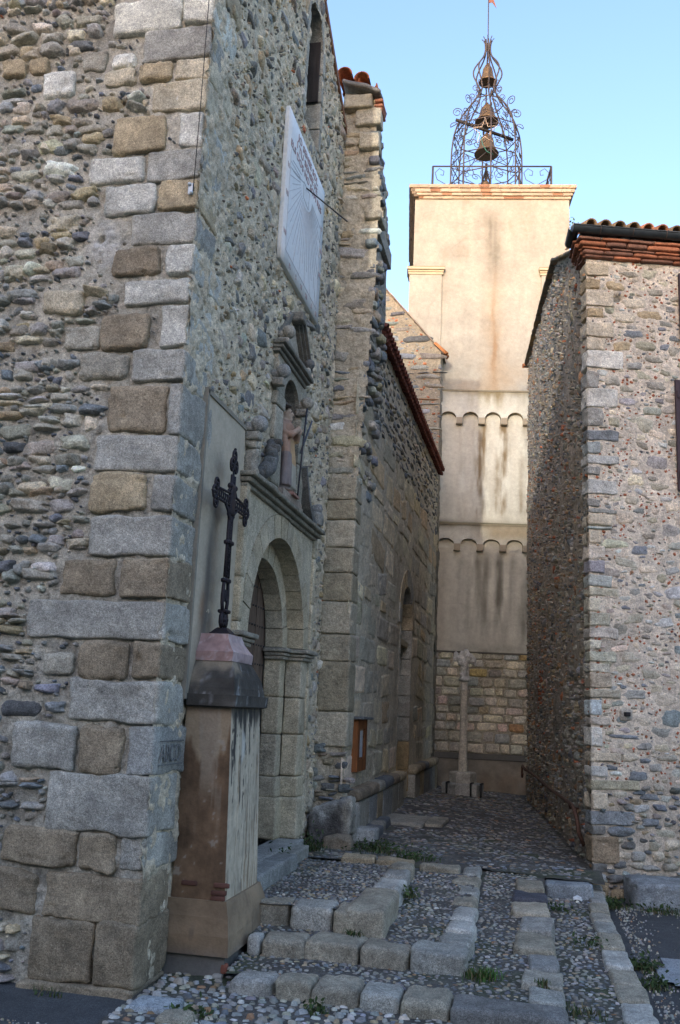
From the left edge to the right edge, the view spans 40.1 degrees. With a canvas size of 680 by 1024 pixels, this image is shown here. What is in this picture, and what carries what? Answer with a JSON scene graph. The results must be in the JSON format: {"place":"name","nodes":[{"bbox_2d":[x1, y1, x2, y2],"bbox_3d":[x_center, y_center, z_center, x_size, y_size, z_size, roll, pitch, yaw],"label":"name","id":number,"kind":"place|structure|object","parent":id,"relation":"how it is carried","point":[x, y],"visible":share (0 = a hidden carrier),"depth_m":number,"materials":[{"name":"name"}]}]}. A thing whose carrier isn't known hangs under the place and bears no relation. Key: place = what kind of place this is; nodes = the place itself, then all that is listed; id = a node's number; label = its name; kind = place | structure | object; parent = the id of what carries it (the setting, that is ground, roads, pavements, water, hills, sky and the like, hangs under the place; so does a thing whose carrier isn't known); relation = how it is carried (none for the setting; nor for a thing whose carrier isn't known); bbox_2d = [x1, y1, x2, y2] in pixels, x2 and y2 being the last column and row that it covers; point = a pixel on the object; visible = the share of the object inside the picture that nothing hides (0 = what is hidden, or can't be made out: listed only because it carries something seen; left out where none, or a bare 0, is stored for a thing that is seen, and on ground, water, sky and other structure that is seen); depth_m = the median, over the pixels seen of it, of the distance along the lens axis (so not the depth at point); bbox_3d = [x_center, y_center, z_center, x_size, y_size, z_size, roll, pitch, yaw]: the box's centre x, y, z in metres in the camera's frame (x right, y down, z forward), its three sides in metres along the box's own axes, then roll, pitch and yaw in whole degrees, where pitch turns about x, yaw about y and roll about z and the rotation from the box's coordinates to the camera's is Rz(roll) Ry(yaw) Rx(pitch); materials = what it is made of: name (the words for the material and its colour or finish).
{"place":"outdoors","nodes":[
{"label":"outdoors","id":0,"kind":"place"},
{"bbox_2d":[0,869,679,1023],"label":"road","id":1,"kind":"structure","parent":0,"point":[20,1005],"depth_m":5.19,"materials":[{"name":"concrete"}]},
{"bbox_2d":[0,0,391,1000],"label":"church","id":2,"kind":"structure","parent":1,"relation":"on","point":[166,346],"depth_m":6.30,"materials":[{"name":"stone"}]},
{"bbox_2d":[188,1,208,194],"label":"cable","id":3,"kind":"object","parent":2,"relation":"attached to","point":[190,188],"visible":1,"depth_m":6.20,"materials":[{"name":"metal"}]},
{"bbox_2d":[246,573,264,682],"bbox_3d":[-0.878,1.535,7.867,0.052,2.530,1.434,0,-12,12],"label":"door","id":4,"kind":"structure","parent":2,"relation":"in","point":[256,623],"depth_m":8.43,"materials":[{"name":"brown wood"}]},
{"bbox_2d":[279,402,312,499],"bbox_3d":[-0.461,-0.549,8.438,0.288,0.886,0.518,0,-12,12],"label":"statue","id":5,"kind":"object","parent":2,"relation":"in","point":[291,436],"visible":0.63,"depth_m":8.29,"materials":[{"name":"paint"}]},
{"bbox_2d":[276,106,347,324],"bbox_3d":[-0.141,-2.754,8.812,0.476,1.470,1.445,0,-12,12],"label":"sundial","id":6,"kind":"object","parent":2,"relation":"attached to","point":[300,233],"visible":1,"depth_m":8.69,"materials":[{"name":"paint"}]},
{"bbox_2d":[199,1020,214,1023],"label":"boulder","id":7,"kind":"object","parent":1,"relation":"on","point":[205,1022],"visible":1,"depth_m":4.73,"materials":[{"name":"stone"}]},
{"bbox_2d":[162,633,267,978],"bbox_3d":[-0.762,1.877,6.148,0.459,2.100,0.864,0,-12,12],"label":"pedestal","id":8,"kind":"object","parent":1,"relation":"on","point":[215,898],"visible":0.97,"depth_m":5.84,"materials":[{"name":"paint"}]},
{"bbox_2d":[209,448,249,635],"bbox_3d":[-0.763,0.190,6.416,0.148,1.309,0.814,0,-12,12],"label":"iron cross","id":9,"kind":"object","parent":8,"relation":"on","point":[229,499],"visible":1,"depth_m":6.38,"materials":[{"name":"black metal"}]},
{"bbox_2d":[0,785,679,1023],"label":"cobbles","id":10,"kind":"object","parent":1,"relation":"on","point":[178,980],"visible":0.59,"depth_m":6.62,"materials":[{"name":"grey stone"}]},
{"bbox_2d":[258,288,448,860],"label":"nave","id":11,"kind":"structure","parent":1,"relation":"on","point":[395,663],"depth_m":13.38,"materials":[{"name":"stone"}]},
{"bbox_2d":[351,716,373,771],"bbox_3d":[0.227,2.502,10.081,0.153,0.572,0.665,0,-12,12],"label":"notice board","id":12,"kind":"object","parent":11,"relation":"attached to","point":[359,749],"visible":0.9,"depth_m":9.91,"materials":[{"name":"brown wood"}]},
{"bbox_2d":[396,570,414,790],"bbox_3d":[0.767,2.511,13.924,0.436,3.309,1.720,0,-12,12],"label":"blocked doorway","id":13,"kind":"structure","parent":11,"relation":"in","point":[406,614],"depth_m":14.41,"materials":[{"name":"stone"}]},
{"bbox_2d":[407,655,422,686],"bbox_3d":[1.259,2.660,16.025,0.306,0.810,0.180,0,-12,12],"label":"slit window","id":14,"kind":"structure","parent":11,"relation":"in","point":[422,655],"depth_m":15.98,"materials":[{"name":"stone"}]},
{"bbox_2d":[228,970,568,1023],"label":"stone step","id":15,"kind":"object","parent":1,"relation":"on","point":[412,1002],"visible":0.83,"depth_m":5.05,"materials":[{"name":"stone"}]},
{"bbox_2d":[407,184,576,794],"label":"bell tower","id":16,"kind":"structure","parent":1,"relation":"on","point":[481,256],"depth_m":19.29,"materials":[{"name":"paint"}]},
{"bbox_2d":[450,0,523,183],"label":"iron belfry","id":17,"kind":"object","parent":16,"relation":"on","point":[487,43],"visible":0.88,"depth_m":22.49,"materials":[{"name":"black metal"}]},
{"bbox_2d":[473,118,496,152],"bbox_3d":[3.359,-8.729,21.630,0.588,0.996,0.046,0,-12,12],"label":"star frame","id":18,"kind":"object","parent":17,"relation":"hanging from","point":[484,136],"visible":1,"depth_m":21.64,"materials":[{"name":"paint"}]},
{"bbox_2d":[474,132,498,160],"bbox_3d":[3.534,-8.858,22.473,0.590,0.602,0.590,0,-12,12],"label":"bell","id":19,"kind":"object","parent":17,"relation":"hanging from","point":[478,153],"visible":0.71,"depth_m":22.36,"materials":[{"name":"brown metal"}]},
{"bbox_2d":[475,102,498,128],"bbox_3d":[3.572,-9.685,22.648,0.570,0.552,0.570,0,-12,12],"label":"bell","id":20,"kind":"object","parent":17,"relation":"hanging from","point":[483,114],"visible":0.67,"depth_m":22.53,"materials":[{"name":"brown metal"}]},
{"bbox_2d":[479,63,495,87],"bbox_3d":[3.621,-10.757,22.874,0.430,0.562,0.430,0,-12,12],"label":"bell","id":21,"kind":"object","parent":17,"relation":"hanging from","point":[485,75],"visible":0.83,"depth_m":22.77,"materials":[{"name":"brown metal"}]},
{"bbox_2d":[431,166,551,183],"bbox_3d":[3.482,-7.149,22.115,2.676,0.750,2.594,2,-12,4],"label":"railing","id":22,"kind":"object","parent":16,"relation":"on","point":[549,177],"visible":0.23,"depth_m":20.91,"materials":[{"name":"metal"}]},
{"bbox_2d":[511,879,565,1008],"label":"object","id":23,"kind":"object","parent":1,"relation":"on","point":[534,939],"visible":0.87,"depth_m":6.06,"materials":[{"name":"stone"}]},
{"bbox_2d":[533,977,551,989],"bbox_3d":[1.155,2.673,5.295,0.094,0.055,0.113,12,-15,-39],"label":"grass tuft","id":24,"kind":"object","parent":23,"relation":"on","point":[543,983],"visible":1,"depth_m":5.28,"materials":[{"name":"green plant"}]},
{"bbox_2d":[545,878,593,899],"bbox_3d":[1.875,3.333,8.163,0.645,0.253,0.470,0,-12,12],"label":"threshold","id":25,"kind":"object","parent":1,"relation":"on","point":[561,888],"visible":0.27,"depth_m":7.94,"materials":[{"name":"stone"}]},
{"bbox_2d":[522,218,679,899],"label":"house","id":26,"kind":"structure","parent":1,"relation":"on","point":[602,364],"depth_m":9.65,"materials":[{"name":"stone"}]},
{"bbox_2d":[521,764,584,846],"bbox_3d":[2.841,3.900,12.938,0.140,0.388,7.889,1,-12,7],"label":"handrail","id":27,"kind":"object","parent":26,"relation":"attached to","point":[571,805],"visible":0.92,"depth_m":9.72,"materials":[{"name":"metal"}]},
{"bbox_2d":[674,380,679,490],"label":"window","id":28,"kind":"structure","parent":26,"relation":"in","point":[676,382],"depth_m":9.59,"materials":[{"name":"paint"}]},
{"bbox_2d":[678,273,679,328],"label":"window","id":29,"kind":"structure","parent":26,"relation":"in","point":[679,273],"depth_m":9.90,"materials":[{"name":"paint"}]},
{"bbox_2d":[623,874,679,911],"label":"stone block","id":30,"kind":"structure","parent":1,"relation":"on","point":[647,890],"depth_m":8.21,"materials":[{"name":"stone"}]},
{"bbox_2d":[657,958,679,985],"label":"concrete patch","id":31,"kind":"object","parent":1,"relation":"on","point":[672,966],"visible":0.83,"depth_m":6.16,"materials":[{"name":"concrete"}]},
{"bbox_2d":[97,786,623,1023],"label":"alley ground","id":32,"kind":"structure","parent":0,"point":[596,876],"depth_m":6.68,"materials":[{"name":"grey stone"}]},
{"bbox_2d":[124,995,183,1014],"bbox_3d":[-0.985,2.641,4.954,0.277,0.091,0.233,0,-12,12],"label":"boulder","id":33,"kind":"object","parent":32,"relation":"on","point":[147,1003],"visible":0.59,"depth_m":4.92,"materials":[{"name":"stone"}]},
{"bbox_2d":[154,1009,197,1023],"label":"boulder","id":34,"kind":"object","parent":32,"relation":"on","point":[175,1016],"visible":0.95,"depth_m":4.71,"materials":[{"name":"stone"}]},
{"bbox_2d":[247,932,263,955],"bbox_3d":[-0.528,2.701,5.832,0.088,0.131,0.131,0,-12,12],"label":"boulder","id":35,"kind":"object","parent":32,"relation":"on","point":[254,942],"visible":0.96,"depth_m":5.78,"materials":[{"name":"stone"}]},
{"bbox_2d":[303,996,331,1016],"bbox_3d":[-0.134,2.641,4.980,0.190,0.102,0.183,-7,-16,39],"label":"grass tuft","id":36,"kind":"object","parent":32,"relation":"on","point":[320,1007],"visible":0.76,"depth_m":4.96,"materials":[{"name":"green plant"}]},
{"bbox_2d":[308,796,355,843],"bbox_3d":[-0.066,3.032,9.168,0.443,0.494,0.387,0,-12,12],"label":"boulder","id":37,"kind":"object","parent":32,"relation":"on","point":[332,817],"visible":0.76,"depth_m":9.02,"materials":[{"name":"stone"}]},
{"bbox_2d":[260,861,414,938],"bbox_3d":[0.052,2.880,6.985,0.889,0.286,2.020,0,-12,12],"label":"stone step","id":38,"kind":"object","parent":32,"relation":"on","point":[372,912],"visible":0.62,"depth_m":6.16,"materials":[{"name":"stone"}]},
{"bbox_2d":[322,833,353,850],"bbox_3d":[-0.019,3.125,8.803,0.295,0.181,0.219,0,-12,12],"label":"boulder","id":39,"kind":"object","parent":32,"relation":"on","point":[336,841],"visible":0.65,"depth_m":8.72,"materials":[{"name":"stone"}]},
{"bbox_2d":[33,820,679,1023],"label":"grass","id":40,"kind":"structure","parent":32,"relation":"on","point":[485,975],"depth_m":6.46,"materials":[{"name":"green plant"}]},
{"bbox_2d":[262,866,481,976],"bbox_3d":[0.405,2.977,6.966,1.302,0.306,2.841,0,-12,12],"label":"stone step","id":41,"kind":"object","parent":32,"relation":"on","point":[450,953],"visible":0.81,"depth_m":5.71,"materials":[{"name":"stone"}]},
{"bbox_2d":[342,928,363,937],"bbox_3d":[0.088,2.676,5.943,0.153,0.050,0.117,-7,-15,37],"label":"grass tuft","id":42,"kind":"object","parent":41,"relation":"on","point":[350,933],"visible":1,"depth_m":5.93,"materials":[{"name":"green plant"}]},
{"bbox_2d":[356,816,390,841],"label":"kerb","id":43,"kind":"structure","parent":32,"relation":"on","point":[376,828],"depth_m":9.57,"materials":[{"name":"stone"}]},
{"bbox_2d":[341,853,460,873],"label":"kerb","id":44,"kind":"structure","parent":32,"relation":"on","point":[388,860],"depth_m":7.98,"materials":[{"name":"stone"}]},
{"bbox_2d":[388,813,448,827],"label":"paving slab","id":45,"kind":"structure","parent":32,"relation":"on","point":[416,821],"depth_m":11.24,"materials":[{"name":"stone"}]},
{"bbox_2d":[442,649,483,797],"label":"stone cross column","id":46,"kind":"structure","parent":32,"relation":"on","point":[462,780],"depth_m":16.31,"materials":[{"name":"stone"}]},
{"bbox_2d":[573,895,581,900],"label":"litter","id":47,"kind":"object","parent":32,"relation":"on","point":[576,897],"visible":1,"depth_m":7.81,"materials":[{"name":"paper"}]},
{"bbox_2d":[588,884,658,1023],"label":"kerb","id":48,"kind":"structure","parent":32,"relation":"on","point":[631,993],"depth_m":5.92,"materials":[{"name":"stone"}]},
{"bbox_2d":[327,0,679,310],"label":"sky","id":49,"kind":"structure","parent":0,"point":[594,84],"materials":[{"name":"blue"}]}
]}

